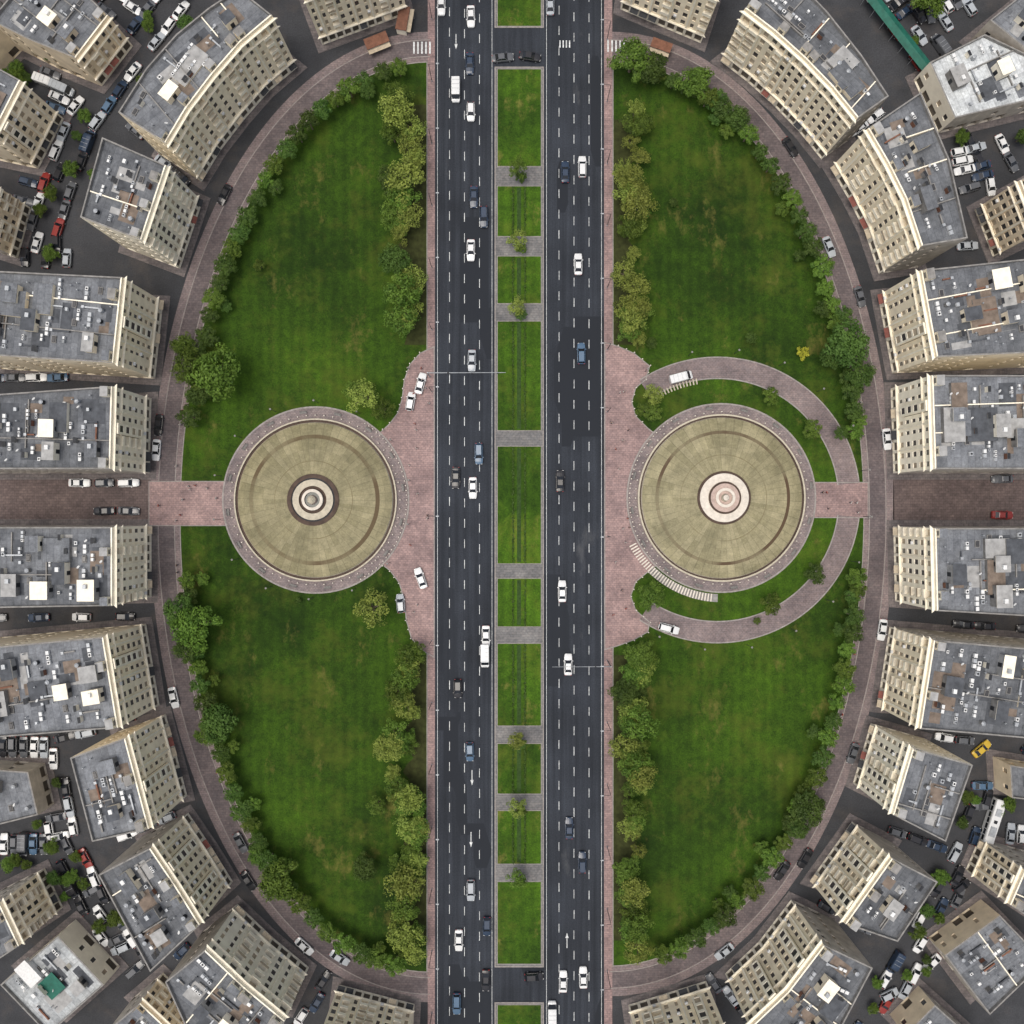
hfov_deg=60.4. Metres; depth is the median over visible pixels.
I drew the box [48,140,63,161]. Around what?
parked car
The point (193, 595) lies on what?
tree
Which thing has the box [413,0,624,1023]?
road markings
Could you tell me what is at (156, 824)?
parked car
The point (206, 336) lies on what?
tree
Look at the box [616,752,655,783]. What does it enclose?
tree
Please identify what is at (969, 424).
apartment building
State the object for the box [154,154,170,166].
parked car
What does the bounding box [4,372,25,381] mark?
parked car
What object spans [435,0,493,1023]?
avenue road
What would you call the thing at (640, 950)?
tree
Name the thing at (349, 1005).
apartment building
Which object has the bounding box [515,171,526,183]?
tree
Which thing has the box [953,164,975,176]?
parked car
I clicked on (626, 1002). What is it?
pavement
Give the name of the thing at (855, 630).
tree
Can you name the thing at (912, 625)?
pavement
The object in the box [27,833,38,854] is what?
parked car
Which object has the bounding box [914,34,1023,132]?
building
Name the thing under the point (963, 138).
tree
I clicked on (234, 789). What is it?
tree
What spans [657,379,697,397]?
bench row
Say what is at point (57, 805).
pavement
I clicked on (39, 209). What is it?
tree
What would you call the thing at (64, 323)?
apartment building
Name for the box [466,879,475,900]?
car
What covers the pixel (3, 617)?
parked car
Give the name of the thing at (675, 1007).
apartment building
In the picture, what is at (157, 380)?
pavement
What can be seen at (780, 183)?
tree
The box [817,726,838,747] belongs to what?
tree
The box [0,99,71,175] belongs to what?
pavement
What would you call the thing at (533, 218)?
median lawn
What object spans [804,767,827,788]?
tree
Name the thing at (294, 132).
tree
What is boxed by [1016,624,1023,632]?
parked car
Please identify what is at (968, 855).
pavement
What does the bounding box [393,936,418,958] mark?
tree
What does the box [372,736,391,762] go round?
tree
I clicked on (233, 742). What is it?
tree
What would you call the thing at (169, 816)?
parked car
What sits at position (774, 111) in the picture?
pavement
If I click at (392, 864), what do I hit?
tree
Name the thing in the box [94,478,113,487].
parked car
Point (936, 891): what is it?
parked car
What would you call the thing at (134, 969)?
parked car
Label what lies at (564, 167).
car
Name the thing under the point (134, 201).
apartment building
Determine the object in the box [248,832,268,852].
tree
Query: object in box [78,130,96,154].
van
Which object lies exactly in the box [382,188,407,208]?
tree
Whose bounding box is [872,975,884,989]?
tree
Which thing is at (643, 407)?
tree
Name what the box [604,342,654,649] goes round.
plaza
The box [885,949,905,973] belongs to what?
van
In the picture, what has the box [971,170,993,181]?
parked car
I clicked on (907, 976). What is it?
tree
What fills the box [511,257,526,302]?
hedge
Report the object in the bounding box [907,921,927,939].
tree
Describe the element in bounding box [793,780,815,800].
tree
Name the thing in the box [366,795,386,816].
tree
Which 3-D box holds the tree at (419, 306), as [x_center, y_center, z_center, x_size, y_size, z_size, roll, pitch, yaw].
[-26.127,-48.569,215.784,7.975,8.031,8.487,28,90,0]
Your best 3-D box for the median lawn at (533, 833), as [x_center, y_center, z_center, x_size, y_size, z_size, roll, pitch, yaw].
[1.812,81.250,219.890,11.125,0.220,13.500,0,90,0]
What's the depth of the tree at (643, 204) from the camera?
212.26 m
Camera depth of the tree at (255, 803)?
216.38 m
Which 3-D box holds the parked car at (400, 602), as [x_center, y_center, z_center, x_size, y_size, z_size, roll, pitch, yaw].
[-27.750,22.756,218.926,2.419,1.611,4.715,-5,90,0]
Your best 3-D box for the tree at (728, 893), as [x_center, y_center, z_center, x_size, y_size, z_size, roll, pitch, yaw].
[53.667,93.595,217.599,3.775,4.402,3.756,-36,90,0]
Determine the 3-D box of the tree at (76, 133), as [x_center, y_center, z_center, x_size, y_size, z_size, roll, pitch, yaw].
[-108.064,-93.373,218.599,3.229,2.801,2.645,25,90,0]
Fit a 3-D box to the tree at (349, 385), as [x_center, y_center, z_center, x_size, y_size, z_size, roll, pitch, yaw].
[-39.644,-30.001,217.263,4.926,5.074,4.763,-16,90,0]
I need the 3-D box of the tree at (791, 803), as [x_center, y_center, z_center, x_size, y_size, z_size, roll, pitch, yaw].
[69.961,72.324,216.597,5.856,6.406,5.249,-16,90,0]
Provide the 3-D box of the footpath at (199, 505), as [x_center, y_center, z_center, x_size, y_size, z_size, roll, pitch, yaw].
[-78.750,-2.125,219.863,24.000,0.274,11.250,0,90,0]
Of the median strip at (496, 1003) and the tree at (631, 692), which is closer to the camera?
the tree at (631, 692)
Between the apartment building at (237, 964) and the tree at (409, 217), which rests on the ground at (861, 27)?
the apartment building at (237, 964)
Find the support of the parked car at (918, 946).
on the ground at (861, 27)
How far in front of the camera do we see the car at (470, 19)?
218.96 m
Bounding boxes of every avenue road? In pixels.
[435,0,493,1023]
[544,0,603,1023]
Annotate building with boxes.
[0,0,132,85]
[0,1,21,69]
[0,69,63,168]
[0,187,30,257]
[0,271,163,378]
[0,384,151,473]
[0,524,151,607]
[0,624,158,736]
[0,760,53,823]
[0,868,62,957]
[0,920,119,1023]
[70,714,186,841]
[80,137,202,267]
[98,813,232,971]
[113,973,183,1023]
[118,0,296,181]
[165,904,308,1023]
[304,0,407,44]
[324,984,414,1023]
[620,0,718,42]
[628,981,725,1023]
[721,0,888,159]
[725,900,872,1023]
[810,822,937,941]
[830,92,967,273]
[853,723,972,841]
[876,626,1023,737]
[878,259,1023,372]
[890,986,959,1023]
[891,373,1023,473]
[893,525,1023,615]
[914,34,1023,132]
[928,899,1023,1014]
[966,839,1023,913]
[969,0,1023,51]
[975,178,1023,256]
[993,756,1023,798]
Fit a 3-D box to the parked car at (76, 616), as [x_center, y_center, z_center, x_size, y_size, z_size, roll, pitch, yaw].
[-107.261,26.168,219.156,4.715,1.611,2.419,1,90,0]
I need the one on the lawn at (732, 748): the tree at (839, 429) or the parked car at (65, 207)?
the tree at (839, 429)
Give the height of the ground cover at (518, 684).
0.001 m
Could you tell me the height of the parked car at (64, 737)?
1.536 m
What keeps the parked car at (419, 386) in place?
on the plaza at (405, 559)
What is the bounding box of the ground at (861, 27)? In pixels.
[0,0,1023,1023]
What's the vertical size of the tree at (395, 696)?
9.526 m
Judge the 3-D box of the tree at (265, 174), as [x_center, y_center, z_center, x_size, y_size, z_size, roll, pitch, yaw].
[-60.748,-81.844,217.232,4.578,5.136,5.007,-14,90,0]
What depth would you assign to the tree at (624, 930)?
214.49 m
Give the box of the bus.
[979,796,1005,843]
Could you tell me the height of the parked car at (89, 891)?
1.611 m
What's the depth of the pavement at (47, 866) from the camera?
219.79 m
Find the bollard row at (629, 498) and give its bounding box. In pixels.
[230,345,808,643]
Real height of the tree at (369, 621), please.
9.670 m
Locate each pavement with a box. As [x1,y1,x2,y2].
[0,0,27,70]
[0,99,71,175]
[0,207,31,265]
[0,295,169,385]
[0,392,157,479]
[0,519,157,603]
[0,617,166,712]
[0,754,62,824]
[0,859,70,933]
[11,910,128,1022]
[24,0,141,93]
[109,706,194,803]
[118,189,210,276]
[124,964,171,1001]
[134,804,240,908]
[151,32,427,1001]
[151,55,307,190]
[194,895,316,1016]
[299,0,414,52]
[329,976,420,1023]
[428,0,434,1023]
[604,0,611,1023]
[612,32,893,995]
[613,0,720,51]
[621,973,716,1023]
[710,49,856,167]
[714,891,840,983]
[799,813,901,890]
[822,148,926,280]
[845,715,932,801]
[869,620,1023,713]
[870,288,1023,379]
[880,978,969,1023]
[884,382,1023,479]
[887,520,1023,609]
[905,70,1023,138]
[926,891,1023,1004]
[959,0,1013,44]
[960,836,1023,915]
[966,176,1023,262]
[985,749,1023,795]
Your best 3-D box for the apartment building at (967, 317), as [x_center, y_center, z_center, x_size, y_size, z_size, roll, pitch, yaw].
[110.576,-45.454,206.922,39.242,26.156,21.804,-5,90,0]
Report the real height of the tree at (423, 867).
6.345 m
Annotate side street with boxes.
[0,480,149,518]
[893,480,1023,519]
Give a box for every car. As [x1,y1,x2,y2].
[0,374,4,381]
[0,613,7,621]
[0,737,7,756]
[0,833,9,854]
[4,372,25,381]
[7,736,18,757]
[8,834,16,853]
[13,194,33,206]
[17,175,38,188]
[18,736,29,757]
[19,247,30,266]
[25,372,46,381]
[26,210,39,231]
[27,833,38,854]
[28,613,49,622]
[29,736,39,757]
[31,192,45,210]
[31,232,44,253]
[37,172,51,192]
[38,66,61,79]
[38,736,49,757]
[38,833,47,854]
[40,247,50,268]
[43,822,53,839]
[45,101,65,114]
[45,811,67,823]
[47,373,68,381]
[48,90,70,105]
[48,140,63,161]
[49,747,58,768]
[49,830,69,840]
[51,217,65,236]
[52,162,66,182]
[52,235,61,252]
[54,731,74,743]
[55,859,71,875]
[56,121,70,142]
[58,199,71,220]
[59,836,74,854]
[61,249,72,267]
[61,777,71,796]
[62,796,75,816]
[63,181,77,200]
[66,95,84,116]
[67,816,79,835]
[68,478,90,487]
[72,612,91,621]
[74,730,96,738]
[74,895,88,916]
[75,151,88,171]
[77,847,93,867]
[83,886,99,897]
[86,866,100,887]
[88,111,106,131]
[92,904,106,923]
[92,927,108,946]
[93,506,115,515]
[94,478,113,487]
[96,885,109,904]
[97,1,116,19]
[100,95,117,114]
[108,932,125,946]
[110,940,130,955]
[111,80,128,98]
[115,612,135,621]
[116,832,137,841]
[117,478,139,487]
[117,506,139,515]
[117,915,126,931]
[122,0,140,15]
[123,929,135,948]
[124,61,141,82]
[124,960,144,979]
[125,123,143,139]
[126,15,142,35]
[135,947,144,963]
[138,822,158,832]
[139,0,156,19]
[147,32,165,51]
[151,439,161,460]
[153,414,164,435]
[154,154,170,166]
[159,810,176,824]
[160,16,176,35]
[168,686,179,707]
[172,0,189,20]
[173,942,190,959]
[217,183,232,205]
[232,831,248,852]
[240,869,256,890]
[293,1007,308,1023]
[294,936,313,955]
[309,991,324,1012]
[315,969,331,990]
[329,948,349,965]
[395,594,405,612]
[405,392,415,410]
[414,372,426,394]
[414,567,427,589]
[436,0,445,15]
[451,467,460,488]
[452,992,461,1013]
[453,679,462,697]
[454,929,463,950]
[465,52,474,74]
[465,742,473,760]
[466,5,475,27]
[466,102,475,121]
[466,239,475,260]
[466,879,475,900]
[468,350,476,371]
[468,477,477,498]
[469,186,478,207]
[474,443,483,463]
[479,206,488,227]
[481,625,490,645]
[481,969,490,990]
[482,916,491,935]
[492,51,513,63]
[519,51,540,62]
[524,971,543,981]
[546,0,553,15]
[556,470,563,491]
[557,580,566,601]
[558,970,567,992]
[560,161,569,182]
[563,653,571,674]
[564,817,573,838]
[574,253,581,274]
[576,343,585,363]
[577,156,586,177]
[578,851,586,872]
[578,966,587,988]
[658,622,679,634]
[705,972,722,993]
[714,942,734,959]
[722,985,738,1006]
[735,1004,746,1022]
[773,860,790,880]
[782,136,798,157]
[797,847,812,868]
[817,899,834,914]
[822,235,835,257]
[846,742,859,763]
[852,121,868,136]
[853,285,865,307]
[858,929,870,934]
[867,107,884,124]
[876,619,886,640]
[878,969,891,988]
[878,998,893,1013]
[879,986,898,1001]
[881,428,892,449]
[886,25,897,40]
[887,825,906,838]
[895,3,912,20]
[898,980,912,999]
[906,832,927,845]
[907,962,921,984]
[908,55,920,71]
[910,4,926,24]
[910,25,927,45]
[911,910,924,928]
[911,935,928,952]
[922,952,941,968]
[925,5,936,23]
[926,839,947,852]
[930,881,945,897]
[933,897,948,915]
[934,731,954,742]
[936,11,953,32]
[941,0,954,13]
[946,841,962,862]
[949,864,964,885]
[950,0,962,10]
[950,146,967,157]
[950,890,964,908]
[951,154,973,166]
[951,877,969,894]
[952,619,974,628]
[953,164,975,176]
[954,735,973,745]
[956,240,977,250]
[958,181,980,194]
[960,129,975,146]
[961,0,977,16]
[961,804,975,821]
[966,142,986,154]
[967,826,981,845]
[969,150,984,163]
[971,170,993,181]
[971,739,991,757]
[971,780,992,790]
[971,801,990,810]
[973,160,991,172]
[974,621,995,630]
[982,789,993,806]
[984,176,996,196]
[991,474,1013,483]
[991,510,1012,519]
[994,133,1009,154]
[1002,151,1018,172]
[1004,822,1015,844]
[1015,824,1023,843]
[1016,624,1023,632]
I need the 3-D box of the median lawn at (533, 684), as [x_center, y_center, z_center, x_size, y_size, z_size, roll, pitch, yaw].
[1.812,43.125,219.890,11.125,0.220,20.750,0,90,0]
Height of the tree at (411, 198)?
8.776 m
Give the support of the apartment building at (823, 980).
on the ground at (861, 27)
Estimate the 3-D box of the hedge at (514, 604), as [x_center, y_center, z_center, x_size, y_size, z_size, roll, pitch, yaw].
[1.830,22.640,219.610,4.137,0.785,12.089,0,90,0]
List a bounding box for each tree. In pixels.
[0,854,15,873]
[2,68,11,73]
[7,59,24,72]
[8,853,21,866]
[9,68,28,86]
[17,71,31,81]
[20,859,32,869]
[31,203,46,217]
[31,820,41,829]
[41,182,57,201]
[42,243,60,261]
[43,837,58,854]
[45,870,61,885]
[51,777,60,788]
[58,874,70,887]
[59,891,70,902]
[62,160,78,177]
[65,868,79,883]
[68,850,81,862]
[70,130,82,140]
[77,108,90,122]
[77,877,90,890]
[86,168,92,178]
[91,918,107,934]
[106,909,124,926]
[141,18,153,32]
[142,10,153,20]
[163,592,194,628]
[169,331,198,355]
[170,344,209,390]
[170,605,223,655]
[170,634,201,663]
[174,404,201,428]
[176,14,193,28]
[176,586,197,607]
[177,570,195,588]
[184,342,240,401]
[184,390,199,403]
[185,384,212,405]
[187,647,204,658]
[187,659,208,676]
[189,674,211,694]
[192,723,214,745]
[193,346,206,357]
[193,691,216,713]
[194,571,209,585]
[195,325,219,347]
[199,307,219,322]
[200,703,238,744]
[202,287,226,308]
[207,673,220,686]
[209,274,229,293]
[211,742,230,762]
[213,253,238,276]
[216,760,237,785]
[220,237,241,261]
[220,299,231,312]
[223,783,243,803]
[225,738,239,753]
[228,223,250,244]
[229,800,253,823]
[236,206,258,227]
[240,814,262,833]
[244,796,261,812]
[246,186,266,208]
[247,847,266,865]
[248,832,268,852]
[253,259,264,271]
[256,169,273,188]
[256,850,278,871]
[257,857,298,902]
[262,152,283,175]
[267,178,283,195]
[275,136,297,158]
[279,881,298,902]
[284,857,291,870]
[285,122,307,144]
[288,891,311,914]
[297,109,319,131]
[303,906,324,929]
[310,98,331,119]
[316,921,336,943]
[325,90,344,108]
[332,932,355,954]
[336,76,360,102]
[341,381,360,399]
[346,378,378,412]
[351,942,371,964]
[352,587,389,628]
[352,851,376,882]
[354,69,374,89]
[359,83,375,99]
[365,948,387,969]
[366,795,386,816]
[370,396,395,419]
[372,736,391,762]
[372,940,386,955]
[373,61,391,81]
[375,731,405,760]
[376,87,415,128]
[376,164,406,195]
[377,242,413,275]
[379,79,414,110]
[379,126,403,145]
[379,201,408,226]
[381,271,422,307]
[381,717,414,756]
[382,112,407,133]
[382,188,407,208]
[382,303,420,337]
[382,955,406,976]
[383,678,412,709]
[383,862,425,904]
[384,158,425,208]
[384,215,408,236]
[384,764,400,780]
[384,773,416,799]
[385,893,420,921]
[386,783,406,809]
[386,912,423,952]
[387,179,422,211]
[387,849,413,876]
[388,57,407,76]
[388,662,420,691]
[389,690,421,719]
[390,909,408,926]
[391,224,408,245]
[391,296,423,327]
[392,264,428,294]
[392,814,422,843]
[392,874,416,893]
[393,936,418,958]
[394,199,423,227]
[394,639,425,667]
[394,784,423,815]
[394,785,426,818]
[395,114,427,142]
[395,655,420,678]
[397,281,417,305]
[398,125,425,153]
[399,262,414,275]
[401,147,425,168]
[401,842,421,860]
[401,853,429,880]
[402,728,414,743]
[402,936,427,965]
[403,734,419,755]
[403,817,429,850]
[404,151,424,171]
[405,816,430,842]
[406,641,426,660]
[406,705,420,720]
[406,920,425,946]
[407,901,419,918]
[408,852,428,875]
[505,867,526,888]
[506,229,526,250]
[506,797,526,818]
[507,295,525,315]
[507,732,526,749]
[508,155,527,178]
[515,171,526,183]
[515,243,526,253]
[515,310,527,320]
[515,805,527,815]
[606,35,651,83]
[606,677,639,706]
[607,732,639,759]
[609,257,636,288]
[611,181,640,211]
[611,854,640,883]
[612,157,637,187]
[613,295,635,320]
[614,302,647,334]
[614,878,638,907]
[615,164,645,189]
[615,292,655,331]
[616,321,641,341]
[616,697,646,726]
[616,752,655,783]
[617,213,643,239]
[617,703,660,741]
[617,814,641,842]
[617,898,650,922]
[618,112,643,137]
[618,663,650,688]
[618,745,646,771]
[618,913,649,944]
[619,876,650,908]
[620,133,640,151]
[620,186,659,220]
[620,696,648,720]
[621,272,650,300]
[621,779,641,797]
[621,797,637,813]
[621,911,655,944]
[622,181,651,203]
[622,642,652,672]
[623,937,654,964]
[624,98,645,116]
[624,799,648,820]
[625,293,651,319]
[626,245,641,259]
[626,667,652,689]
[626,810,646,830]
[626,823,643,837]
[627,752,657,790]
[628,330,646,345]
[628,733,650,753]
[629,146,650,171]
[630,111,654,134]
[631,217,647,232]
[631,843,647,859]
[632,776,652,794]
[633,205,651,218]
[633,640,659,669]
[634,660,655,684]
[635,402,652,418]
[636,51,668,83]
[637,580,666,611]
[638,684,647,698]
[643,383,664,404]
[646,403,662,421]
[653,943,675,965]
[655,67,665,83]
[664,71,683,89]
[668,935,689,959]
[673,66,714,99]
[681,78,697,97]
[684,926,706,948]
[697,86,718,107]
[701,917,719,935]
[704,88,730,111]
[708,111,721,125]
[712,898,724,909]
[713,97,733,119]
[713,902,736,929]
[718,123,734,139]
[722,884,738,897]
[723,104,751,131]
[727,893,745,909]
[737,124,759,144]
[742,877,764,901]
[750,142,768,161]
[752,864,770,881]
[753,840,769,854]
[758,592,780,615]
[760,157,780,174]
[760,846,784,868]
[762,387,778,405]
[770,172,791,195]
[773,833,793,851]
[774,200,790,216]
[781,188,803,209]
[781,812,800,832]
[785,817,810,839]
[786,798,803,814]
[787,786,826,828]
[790,206,808,224]
[793,219,818,242]
[793,249,805,261]
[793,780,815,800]
[797,346,808,360]
[802,237,823,258]
[802,418,822,439]
[803,562,825,584]
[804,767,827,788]
[806,723,822,739]
[809,252,834,278]
[810,744,834,768]
[812,300,830,317]
[815,279,834,297]
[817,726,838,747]
[819,343,846,369]
[822,296,841,313]
[822,316,869,368]
[823,711,842,730]
[826,313,842,330]
[828,693,845,709]
[831,657,856,678]
[831,675,855,695]
[832,622,845,636]
[834,305,852,324]
[834,424,849,439]
[837,638,856,658]
[839,366,856,384]
[841,383,864,401]
[841,620,863,643]
[843,603,865,625]
[844,359,876,391]
[844,399,865,420]
[844,568,867,587]
[844,587,861,605]
[845,422,863,440]
[848,582,867,599]
[851,412,866,426]
[867,1002,880,1014]
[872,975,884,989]
[902,969,912,980]
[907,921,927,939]
[910,0,944,17]
[912,35,919,44]
[919,903,935,919]
[921,953,931,964]
[921,966,931,977]
[931,868,951,885]
[934,912,945,924]
[955,127,970,146]
[955,815,968,829]
[961,790,975,805]
[971,795,982,804]
[1001,795,1016,812]
[1014,128,1023,144]
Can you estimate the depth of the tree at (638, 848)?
215.69 m
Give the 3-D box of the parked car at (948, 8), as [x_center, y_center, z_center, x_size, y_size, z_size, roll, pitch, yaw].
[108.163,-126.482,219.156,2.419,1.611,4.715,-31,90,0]
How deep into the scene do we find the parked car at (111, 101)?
218.79 m
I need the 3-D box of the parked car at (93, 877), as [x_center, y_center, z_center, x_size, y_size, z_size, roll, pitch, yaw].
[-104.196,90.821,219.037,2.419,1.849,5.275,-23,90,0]
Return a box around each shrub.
[645,337,657,348]
[745,332,756,343]
[753,617,760,624]
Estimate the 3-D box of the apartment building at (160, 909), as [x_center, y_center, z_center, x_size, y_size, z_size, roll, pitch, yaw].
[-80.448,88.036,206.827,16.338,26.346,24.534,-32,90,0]
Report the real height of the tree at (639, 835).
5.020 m
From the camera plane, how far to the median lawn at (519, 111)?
219.81 m
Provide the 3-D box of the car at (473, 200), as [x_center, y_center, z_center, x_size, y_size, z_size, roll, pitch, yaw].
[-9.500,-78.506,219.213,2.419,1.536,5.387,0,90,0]
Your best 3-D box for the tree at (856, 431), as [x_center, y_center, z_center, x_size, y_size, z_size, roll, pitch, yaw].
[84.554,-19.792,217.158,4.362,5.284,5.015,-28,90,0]
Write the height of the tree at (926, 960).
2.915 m
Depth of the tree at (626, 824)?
214.80 m
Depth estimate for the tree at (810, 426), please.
214.62 m
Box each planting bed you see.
[397,105,425,344]
[402,655,425,939]
[614,120,637,344]
[614,655,637,939]
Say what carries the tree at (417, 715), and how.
on the planting bed at (414, 771)
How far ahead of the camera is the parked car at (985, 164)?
218.82 m
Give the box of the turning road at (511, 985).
[495,28,543,1001]
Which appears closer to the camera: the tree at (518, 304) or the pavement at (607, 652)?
the tree at (518, 304)
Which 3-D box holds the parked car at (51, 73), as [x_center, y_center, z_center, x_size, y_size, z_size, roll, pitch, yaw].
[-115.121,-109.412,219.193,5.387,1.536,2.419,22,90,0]
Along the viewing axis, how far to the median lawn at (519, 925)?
219.81 m
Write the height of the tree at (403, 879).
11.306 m
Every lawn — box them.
[180,62,426,971]
[497,0,541,26]
[497,69,541,166]
[497,186,541,236]
[497,256,541,303]
[497,321,541,430]
[497,446,541,563]
[497,578,541,626]
[497,643,541,725]
[497,743,541,793]
[497,810,541,863]
[497,881,541,963]
[497,1004,541,1023]
[613,62,863,965]
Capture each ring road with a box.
[159,41,427,992]
[612,41,884,986]
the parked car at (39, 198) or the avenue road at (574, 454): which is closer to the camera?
the parked car at (39, 198)
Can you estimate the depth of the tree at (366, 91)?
215.61 m
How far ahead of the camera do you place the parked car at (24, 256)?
218.79 m
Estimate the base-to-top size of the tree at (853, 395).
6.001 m
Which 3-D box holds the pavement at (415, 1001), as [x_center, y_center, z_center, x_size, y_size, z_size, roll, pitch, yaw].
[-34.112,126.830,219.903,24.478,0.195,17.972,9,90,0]
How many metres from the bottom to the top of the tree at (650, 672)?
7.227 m
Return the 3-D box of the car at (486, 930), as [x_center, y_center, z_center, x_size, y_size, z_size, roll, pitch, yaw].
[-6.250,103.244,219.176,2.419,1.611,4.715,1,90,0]
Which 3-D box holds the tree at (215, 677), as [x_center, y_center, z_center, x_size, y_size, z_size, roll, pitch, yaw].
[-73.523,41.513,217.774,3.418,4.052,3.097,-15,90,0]
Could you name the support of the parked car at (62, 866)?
on the ground at (861, 27)
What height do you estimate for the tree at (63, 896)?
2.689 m
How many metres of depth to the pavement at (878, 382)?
219.88 m
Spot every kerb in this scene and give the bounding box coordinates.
[158,39,429,994]
[174,56,429,977]
[610,39,886,988]
[610,56,869,971]
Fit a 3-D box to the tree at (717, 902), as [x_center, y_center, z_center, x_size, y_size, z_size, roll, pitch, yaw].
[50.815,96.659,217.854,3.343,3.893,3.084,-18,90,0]
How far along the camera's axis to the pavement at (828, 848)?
219.77 m
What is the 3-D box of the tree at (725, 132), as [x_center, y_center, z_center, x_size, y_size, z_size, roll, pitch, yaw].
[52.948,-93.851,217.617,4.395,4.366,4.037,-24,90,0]
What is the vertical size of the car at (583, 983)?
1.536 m
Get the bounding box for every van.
[16,832,29,855]
[31,71,52,89]
[48,78,74,97]
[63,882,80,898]
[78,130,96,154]
[170,164,190,186]
[450,76,460,102]
[480,644,489,666]
[547,1000,557,1023]
[668,370,692,384]
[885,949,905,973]
[888,0,908,12]
[930,34,951,55]
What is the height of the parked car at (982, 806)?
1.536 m
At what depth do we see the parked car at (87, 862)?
218.95 m
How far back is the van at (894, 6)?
218.38 m
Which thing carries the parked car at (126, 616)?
on the ground at (861, 27)
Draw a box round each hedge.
[511,186,526,233]
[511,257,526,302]
[511,321,526,429]
[511,447,526,562]
[511,579,526,625]
[511,644,526,725]
[511,812,526,863]
[512,747,525,793]
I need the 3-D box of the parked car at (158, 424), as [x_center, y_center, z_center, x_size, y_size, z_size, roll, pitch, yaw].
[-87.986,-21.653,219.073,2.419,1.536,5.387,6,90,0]
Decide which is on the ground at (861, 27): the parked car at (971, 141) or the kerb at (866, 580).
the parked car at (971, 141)
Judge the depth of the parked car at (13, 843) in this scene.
218.66 m
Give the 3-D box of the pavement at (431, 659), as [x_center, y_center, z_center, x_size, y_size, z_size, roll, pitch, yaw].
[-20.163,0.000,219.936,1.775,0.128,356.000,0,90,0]
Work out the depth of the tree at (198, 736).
215.33 m
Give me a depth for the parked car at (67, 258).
218.80 m
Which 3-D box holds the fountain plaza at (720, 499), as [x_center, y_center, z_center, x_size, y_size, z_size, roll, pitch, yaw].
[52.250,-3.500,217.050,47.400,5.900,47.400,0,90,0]
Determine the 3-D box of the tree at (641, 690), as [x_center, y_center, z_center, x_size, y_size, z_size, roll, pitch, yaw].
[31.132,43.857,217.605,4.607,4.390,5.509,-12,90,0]
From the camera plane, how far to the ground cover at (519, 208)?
219.80 m
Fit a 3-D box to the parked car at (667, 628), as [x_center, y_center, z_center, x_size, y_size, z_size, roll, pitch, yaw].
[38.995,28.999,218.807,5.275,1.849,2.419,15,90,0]
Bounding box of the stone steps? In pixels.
[629,543,717,601]
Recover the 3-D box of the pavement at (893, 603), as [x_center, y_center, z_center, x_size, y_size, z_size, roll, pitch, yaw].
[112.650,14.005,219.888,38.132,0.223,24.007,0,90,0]
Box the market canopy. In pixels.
[860,0,929,69]
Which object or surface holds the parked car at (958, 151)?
on the ground at (861, 27)
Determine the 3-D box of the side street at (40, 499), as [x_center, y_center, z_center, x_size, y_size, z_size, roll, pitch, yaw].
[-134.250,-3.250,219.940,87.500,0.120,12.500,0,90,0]
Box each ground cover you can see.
[517,188,520,234]
[517,258,520,301]
[517,323,520,428]
[517,448,520,561]
[517,580,520,624]
[517,645,520,723]
[517,748,520,791]
[517,812,520,861]
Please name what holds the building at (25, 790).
on the ground at (861, 27)
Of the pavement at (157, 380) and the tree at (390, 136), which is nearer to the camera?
the tree at (390, 136)
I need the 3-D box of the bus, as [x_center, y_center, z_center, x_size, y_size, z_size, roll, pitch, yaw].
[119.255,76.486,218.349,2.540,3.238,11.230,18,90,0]
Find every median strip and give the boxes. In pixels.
[495,0,543,27]
[495,67,543,966]
[495,1002,543,1023]
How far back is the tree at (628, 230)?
214.28 m
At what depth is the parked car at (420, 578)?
218.69 m
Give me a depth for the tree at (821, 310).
215.36 m
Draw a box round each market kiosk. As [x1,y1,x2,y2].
[363,31,390,54]
[395,7,413,35]
[650,37,672,56]
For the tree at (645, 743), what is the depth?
214.44 m
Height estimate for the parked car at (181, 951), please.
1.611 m
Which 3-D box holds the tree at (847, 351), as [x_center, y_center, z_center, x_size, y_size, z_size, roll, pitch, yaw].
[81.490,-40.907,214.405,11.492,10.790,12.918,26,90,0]
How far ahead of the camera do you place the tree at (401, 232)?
214.28 m
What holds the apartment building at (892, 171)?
on the ground at (861, 27)
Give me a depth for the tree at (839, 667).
214.10 m
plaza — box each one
[222,406,408,593]
[381,346,434,657]
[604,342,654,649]
[626,403,815,592]
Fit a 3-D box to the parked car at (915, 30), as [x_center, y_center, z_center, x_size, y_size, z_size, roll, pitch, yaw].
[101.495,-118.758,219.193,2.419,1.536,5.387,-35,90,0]
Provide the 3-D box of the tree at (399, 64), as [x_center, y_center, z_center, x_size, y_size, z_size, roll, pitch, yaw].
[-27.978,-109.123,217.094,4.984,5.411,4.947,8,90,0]
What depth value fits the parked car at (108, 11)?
218.92 m
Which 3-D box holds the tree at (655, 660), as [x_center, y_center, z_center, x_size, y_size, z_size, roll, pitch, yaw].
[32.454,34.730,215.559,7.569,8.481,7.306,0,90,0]
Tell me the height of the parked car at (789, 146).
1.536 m
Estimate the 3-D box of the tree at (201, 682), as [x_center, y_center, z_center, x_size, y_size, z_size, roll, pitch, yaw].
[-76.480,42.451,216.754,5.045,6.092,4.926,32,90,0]
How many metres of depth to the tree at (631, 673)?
213.54 m
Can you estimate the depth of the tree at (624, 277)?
214.05 m
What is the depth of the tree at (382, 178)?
214.26 m
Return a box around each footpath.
[149,481,224,525]
[640,357,859,642]
[814,482,867,517]

